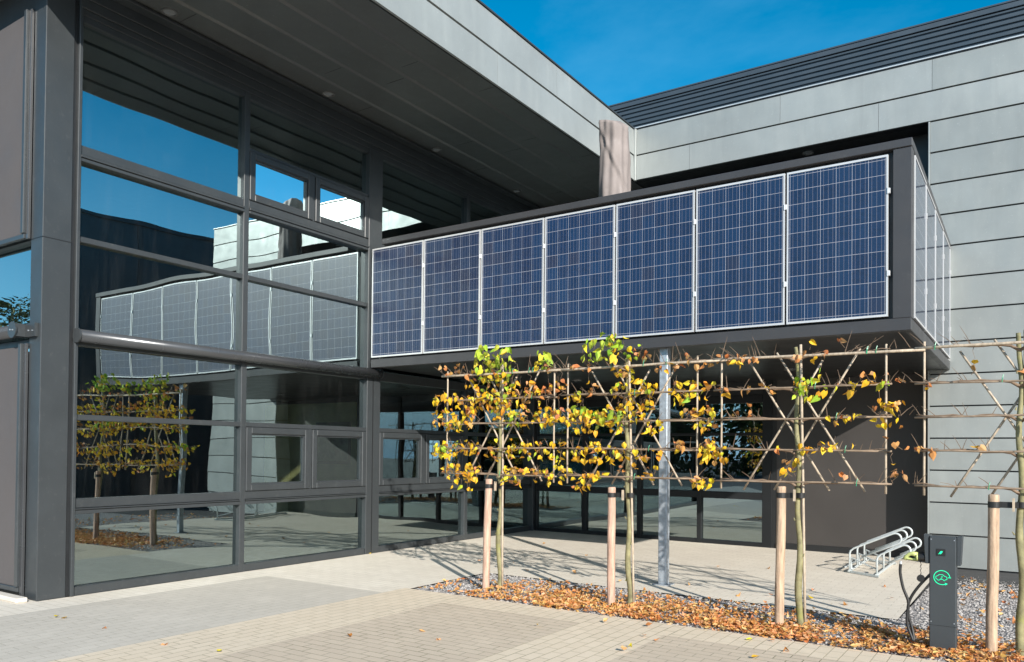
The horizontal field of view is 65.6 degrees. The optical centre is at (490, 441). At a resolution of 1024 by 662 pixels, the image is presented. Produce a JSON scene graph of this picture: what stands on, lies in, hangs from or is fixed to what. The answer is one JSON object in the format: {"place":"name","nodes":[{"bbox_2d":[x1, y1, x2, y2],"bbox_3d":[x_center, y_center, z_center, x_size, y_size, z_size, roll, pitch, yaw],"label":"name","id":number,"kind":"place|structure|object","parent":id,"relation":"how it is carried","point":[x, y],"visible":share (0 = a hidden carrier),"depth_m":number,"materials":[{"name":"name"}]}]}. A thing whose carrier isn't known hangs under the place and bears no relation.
{"place":"outdoors","nodes":[
{"label":"outdoors","id":0,"kind":"place"},
{"bbox_2d":[0,576,380,661],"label":"light grey paving","id":1,"kind":"structure","parent":0,"point":[44,635],"depth_m":7.46,"materials":[{"name":"grey concrete"}]},
{"bbox_2d":[0,530,928,618],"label":"courtyard paving","id":2,"kind":"structure","parent":0,"point":[721,571],"depth_m":10.48,"materials":[{"name":"beige concrete"}]},
{"bbox_2d":[652,348,674,585],"bbox_3d":[2.087,0.297,9.538,0.200,2.837,0.200,0,-1,34],"label":"support post","id":3,"kind":"object","parent":2,"relation":"on","point":[663,512],"visible":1,"depth_m":9.49,"materials":[{"name":"metal"}]},
{"bbox_2d":[845,526,921,577],"bbox_3d":[5.453,1.482,10.958,0.822,0.570,1.790,0,-1,34],"label":"bicycle rack","id":4,"kind":"object","parent":2,"relation":"on","point":[897,544],"visible":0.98,"depth_m":10.65,"materials":[{"name":"silver metal"}]},
{"bbox_2d":[49,588,942,661],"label":"sand paving bands","id":5,"kind":"object","parent":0,"point":[590,637],"visible":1,"depth_m":6.74,"materials":[{"name":"beige concrete"}]},
{"bbox_2d":[199,603,845,661],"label":"parking bay paving","id":6,"kind":"structure","parent":0,"point":[467,634],"depth_m":6.48,"materials":[{"name":"grey concrete"}]},
{"bbox_2d":[43,531,1018,620],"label":"ground","id":7,"kind":"structure","parent":0,"point":[1005,579],"depth_m":10.24,"materials":[{"name":"concrete"}]},
{"bbox_2d":[0,0,927,603],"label":"office building","id":8,"kind":"structure","parent":7,"relation":"on","point":[206,206],"depth_m":12.49,"materials":[{"name":"grey glass"}]},
{"bbox_2d":[161,7,177,16],"bbox_3d":[-3.636,-4.859,8.998,0.184,0.016,0.184,0,-1,34],"label":"downlight","id":9,"kind":"object","parent":8,"relation":"attached to","point":[168,12],"visible":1,"depth_m":8.99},
{"bbox_2d":[245,427,309,490],"bbox_3d":[-2.873,0.238,10.699,0.087,0.827,1.084,0,-1,34],"label":"window","id":10,"kind":"structure","parent":8,"relation":"in","point":[304,434],"depth_m":10.67,"materials":[{"name":"grey metal"}]},
{"bbox_2d":[249,151,312,219],"bbox_3d":[-2.836,-3.434,10.751,0.087,0.632,1.084,0,-1,34],"label":"window","id":11,"kind":"structure","parent":8,"relation":"in","point":[273,184],"depth_m":10.74,"materials":[{"name":"clear glass"}]},
{"bbox_2d":[322,91,334,96],"bbox_3d":[-2.251,-4.817,11.018,0.184,0.016,0.184,0,-1,34],"label":"downlight","id":12,"kind":"object","parent":8,"relation":"attached to","point":[328,93],"visible":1,"depth_m":11.01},
{"bbox_2d":[311,430,365,487],"bbox_3d":[-2.229,0.257,11.638,0.087,0.827,1.084,0,-1,34],"label":"window","id":13,"kind":"structure","parent":8,"relation":"in","point":[361,481],"depth_m":11.63,"materials":[{"name":"grey metal"}]},
{"bbox_2d":[315,177,368,238],"bbox_3d":[-2.192,-3.415,11.690,0.087,0.632,1.084,0,-1,34],"label":"window","id":14,"kind":"structure","parent":8,"relation":"in","point":[337,207],"depth_m":11.68,"materials":[{"name":"clear glass"}]},
{"bbox_2d":[379,432,423,485],"bbox_3d":[-1.445,0.281,12.781,0.087,0.827,1.091,0,-1,34],"label":"window","id":15,"kind":"structure","parent":8,"relation":"in","point":[383,435],"depth_m":12.83,"materials":[{"name":"grey metal"}]},
{"bbox_2d":[431,147,441,151],"bbox_3d":[-0.882,-4.775,13.014,0.184,0.016,0.184,0,-1,34],"label":"downlight","id":16,"kind":"object","parent":8,"relation":"attached to","point":[436,149],"visible":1,"depth_m":13.01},
{"bbox_2d":[425,434,464,483],"bbox_3d":[-0.797,0.301,13.726,0.087,0.827,1.091,0,-1,34],"label":"window","id":17,"kind":"structure","parent":8,"relation":"in","point":[433,464],"depth_m":13.61,"materials":[{"name":"grey glass"}]},
{"bbox_2d":[512,189,521,192],"bbox_3d":[0.497,-4.733,15.026,0.184,0.016,0.184,0,-1,34],"label":"downlight","id":18,"kind":"object","parent":8,"relation":"attached to","point":[516,191],"visible":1,"depth_m":15.03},
{"bbox_2d":[415,573,1023,661],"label":"gravel bed","id":19,"kind":"object","parent":7,"relation":"on","point":[921,600],"visible":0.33,"depth_m":7.96,"materials":[{"name":"gravel"}]},
{"bbox_2d":[482,479,501,590],"bbox_3d":[0.026,1.087,9.087,0.239,1.312,0.122,1,-1,-6],"label":"tree stake","id":20,"kind":"object","parent":19,"relation":"on","point":[489,485],"visible":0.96,"depth_m":9.05,"materials":[{"name":"brown wood"}]},
{"bbox_2d":[431,345,572,589],"bbox_3d":[0.060,0.289,9.111,2.016,2.853,0.514,0,-1,34],"label":"espalier tree","id":21,"kind":"object","parent":19,"relation":"on","point":[500,407],"visible":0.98,"depth_m":9.09,"materials":[{"name":"yellow plant"}]},
{"bbox_2d":[441,364,576,588],"bbox_3d":[0.200,0.402,9.060,1.840,2.580,0.181,0,-1,34],"label":"cane trellis","id":22,"kind":"object","parent":19,"relation":"on","point":[504,441],"visible":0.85,"depth_m":9.09,"materials":[{"name":"brown wood"}]},
{"bbox_2d":[607,487,633,604],"bbox_3d":[1.341,1.107,8.189,0.275,1.270,0.111,1,-1,2],"label":"tree stake","id":23,"kind":"object","parent":19,"relation":"on","point":[612,495],"visible":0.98,"depth_m":8.17,"materials":[{"name":"brown wood"}]},
{"bbox_2d":[556,332,723,603],"bbox_3d":[1.503,0.272,8.159,1.907,2.883,0.588,0,-1,34],"label":"espalier tree","id":24,"kind":"object","parent":19,"relation":"on","point":[598,417],"visible":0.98,"depth_m":8.18,"materials":[{"name":"yellow plant"}]},
{"bbox_2d":[560,356,727,601],"bbox_3d":[1.541,0.403,8.141,1.810,2.581,0.181,0,-1,34],"label":"cane trellis","id":25,"kind":"object","parent":19,"relation":"on","point":[641,429],"visible":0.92,"depth_m":8.18,"materials":[{"name":"brown wood"}]},
{"bbox_2d":[774,486,804,624],"bbox_3d":[2.730,1.076,7.234,0.270,1.333,0.115,1,-1,1],"label":"tree stake","id":26,"kind":"object","parent":19,"relation":"on","point":[782,495],"visible":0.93,"depth_m":7.21,"materials":[{"name":"brown wood"}]},
{"bbox_2d":[702,332,911,624],"bbox_3d":[2.785,0.356,7.186,1.836,2.719,0.427,0,-1,34],"label":"espalier tree","id":27,"kind":"object","parent":19,"relation":"on","point":[796,358],"visible":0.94,"depth_m":7.22,"materials":[{"name":"yellow plant"}]},
{"bbox_2d":[713,344,925,624],"bbox_3d":[2.922,0.403,7.194,1.800,2.581,0.181,0,-1,34],"label":"cane trellis","id":28,"kind":"object","parent":19,"relation":"on","point":[801,418],"visible":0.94,"depth_m":7.23,"materials":[{"name":"brown wood"}]},
{"bbox_2d":[899,533,963,654],"bbox_3d":[3.572,1.242,6.452,0.459,0.974,0.138,0,-1,34],"label":"charging post","id":29,"kind":"object","parent":19,"relation":"on","point":[941,555],"visible":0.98,"depth_m":6.36,"materials":[{"name":"grey metal"}]},
{"bbox_2d":[899,328,1023,655],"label":"espalier tree","id":30,"kind":"object","parent":19,"relation":"on","point":[1019,618],"visible":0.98,"depth_m":6.31,"materials":[{"name":"brown plant"}]},
{"bbox_2d":[914,330,1023,496],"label":"cane trellis","id":31,"kind":"object","parent":19,"relation":"on","point":[995,342],"visible":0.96,"depth_m":6.47,"materials":[{"name":"brown wood"}]},
{"bbox_2d":[985,494,1023,655],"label":"tree stake","id":32,"kind":"object","parent":19,"relation":"on","point":[992,592],"visible":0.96,"depth_m":6.29,"materials":[{"name":"brown wood"}]},
{"bbox_2d":[418,574,1023,661],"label":"leaf litter","id":33,"kind":"object","parent":7,"relation":"on","point":[754,626],"visible":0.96,"depth_m":7.36,"materials":[{"name":"orange plant"}]},
{"bbox_2d":[634,34,1023,573],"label":"zinc clad wing","id":34,"kind":"structure","parent":7,"relation":"on","point":[963,108],"depth_m":11.51,"materials":[{"name":"grey metal"}]},
{"bbox_2d":[371,137,950,389],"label":"balcony","id":35,"kind":"structure","parent":34,"relation":"attached to","point":[785,339],"depth_m":9.68,"materials":[{"name":"dark grey coated metal"}]},
{"bbox_2d":[371,240,423,357],"bbox_3d":[-1.378,-2.093,11.786,1.012,1.650,0.046,0,-1,34],"label":"solar panel","id":36,"kind":"object","parent":35,"relation":"attached to","point":[397,298],"visible":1,"depth_m":11.77,"materials":[{"name":"glass"}]},
{"bbox_2d":[423,230,481,353],"bbox_3d":[-0.542,-2.093,11.212,1.012,1.650,0.046,0,-1,34],"label":"solar panel","id":37,"kind":"object","parent":35,"relation":"attached to","point":[452,298],"visible":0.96,"depth_m":11.20,"materials":[{"name":"glass"}]},
{"bbox_2d":[480,218,544,348],"bbox_3d":[0.294,-2.093,10.639,1.012,1.650,0.046,0,-1,34],"label":"solar panel","id":38,"kind":"object","parent":35,"relation":"attached to","point":[512,281],"visible":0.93,"depth_m":10.62,"materials":[{"name":"glass"}]},
{"bbox_2d":[544,205,615,343],"bbox_3d":[1.130,-2.092,10.065,1.012,1.650,0.046,0,-1,34],"label":"solar panel","id":39,"kind":"object","parent":35,"relation":"attached to","point":[580,272],"visible":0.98,"depth_m":10.05,"materials":[{"name":"glass"}]},
{"bbox_2d":[599,120,630,196],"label":"column","id":40,"kind":"structure","parent":35,"relation":"on","point":[614,168],"depth_m":11.33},
{"bbox_2d":[615,190,695,337],"bbox_3d":[1.966,-2.092,9.492,1.012,1.650,0.046,0,-1,34],"label":"solar panel","id":41,"kind":"object","parent":35,"relation":"attached to","point":[655,267],"visible":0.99,"depth_m":9.47,"materials":[{"name":"glass"}]},
{"bbox_2d":[696,173,786,331],"bbox_3d":[2.803,-2.092,8.919,1.012,1.650,0.046,0,-1,34],"label":"solar panel","id":42,"kind":"object","parent":35,"relation":"attached to","point":[741,283],"visible":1,"depth_m":8.90,"materials":[{"name":"glass"}]},
{"bbox_2d":[786,154,890,324],"bbox_3d":[3.639,-2.092,8.345,1.012,1.650,0.046,0,-1,34],"label":"solar panel","id":43,"kind":"object","parent":35,"relation":"attached to","point":[837,237],"visible":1,"depth_m":8.33,"materials":[{"name":"glass"}]},
{"bbox_2d":[914,155,926,330],"bbox_3d":[4.603,-2.080,8.518,0.046,1.666,1.012,0,-1,34],"label":"solar panel","id":44,"kind":"object","parent":35,"relation":"attached to","point":[920,224],"visible":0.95,"depth_m":8.49,"materials":[{"name":"glass"}]},
{"bbox_2d":[923,187,936,341],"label":"solar panel","id":45,"kind":"object","parent":35,"relation":"attached to","point":[931,308],"visible":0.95,"depth_m":9.39,"materials":[{"name":"glass"}]},
{"bbox_2d":[933,211,943,350],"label":"solar panel","id":46,"kind":"object","parent":35,"relation":"attached to","point":[940,282],"visible":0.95,"depth_m":10.18,"materials":[{"name":"glass"}]},
{"bbox_2d":[941,233,950,358],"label":"solar panel","id":47,"kind":"object","parent":35,"relation":"attached to","point":[947,327],"visible":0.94,"depth_m":10.98,"materials":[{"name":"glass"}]},
{"bbox_2d":[802,151,813,155],"bbox_3d":[5.197,-4.716,13.003,0.184,0.016,0.184,0,-1,34],"label":"downlight","id":48,"kind":"object","parent":34,"relation":"attached to","point":[806,153],"visible":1,"depth_m":13.00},
{"bbox_2d":[481,0,1008,105],"label":"sky","id":49,"kind":"structure","parent":0,"point":[620,51],"materials":[{"name":"blue"}]},
{"bbox_2d":[609,0,1023,126],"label":"ribbed hall","id":50,"kind":"structure","parent":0,"point":[993,22],"depth_m":21.54,"materials":[{"name":"grey metal"}]}
]}

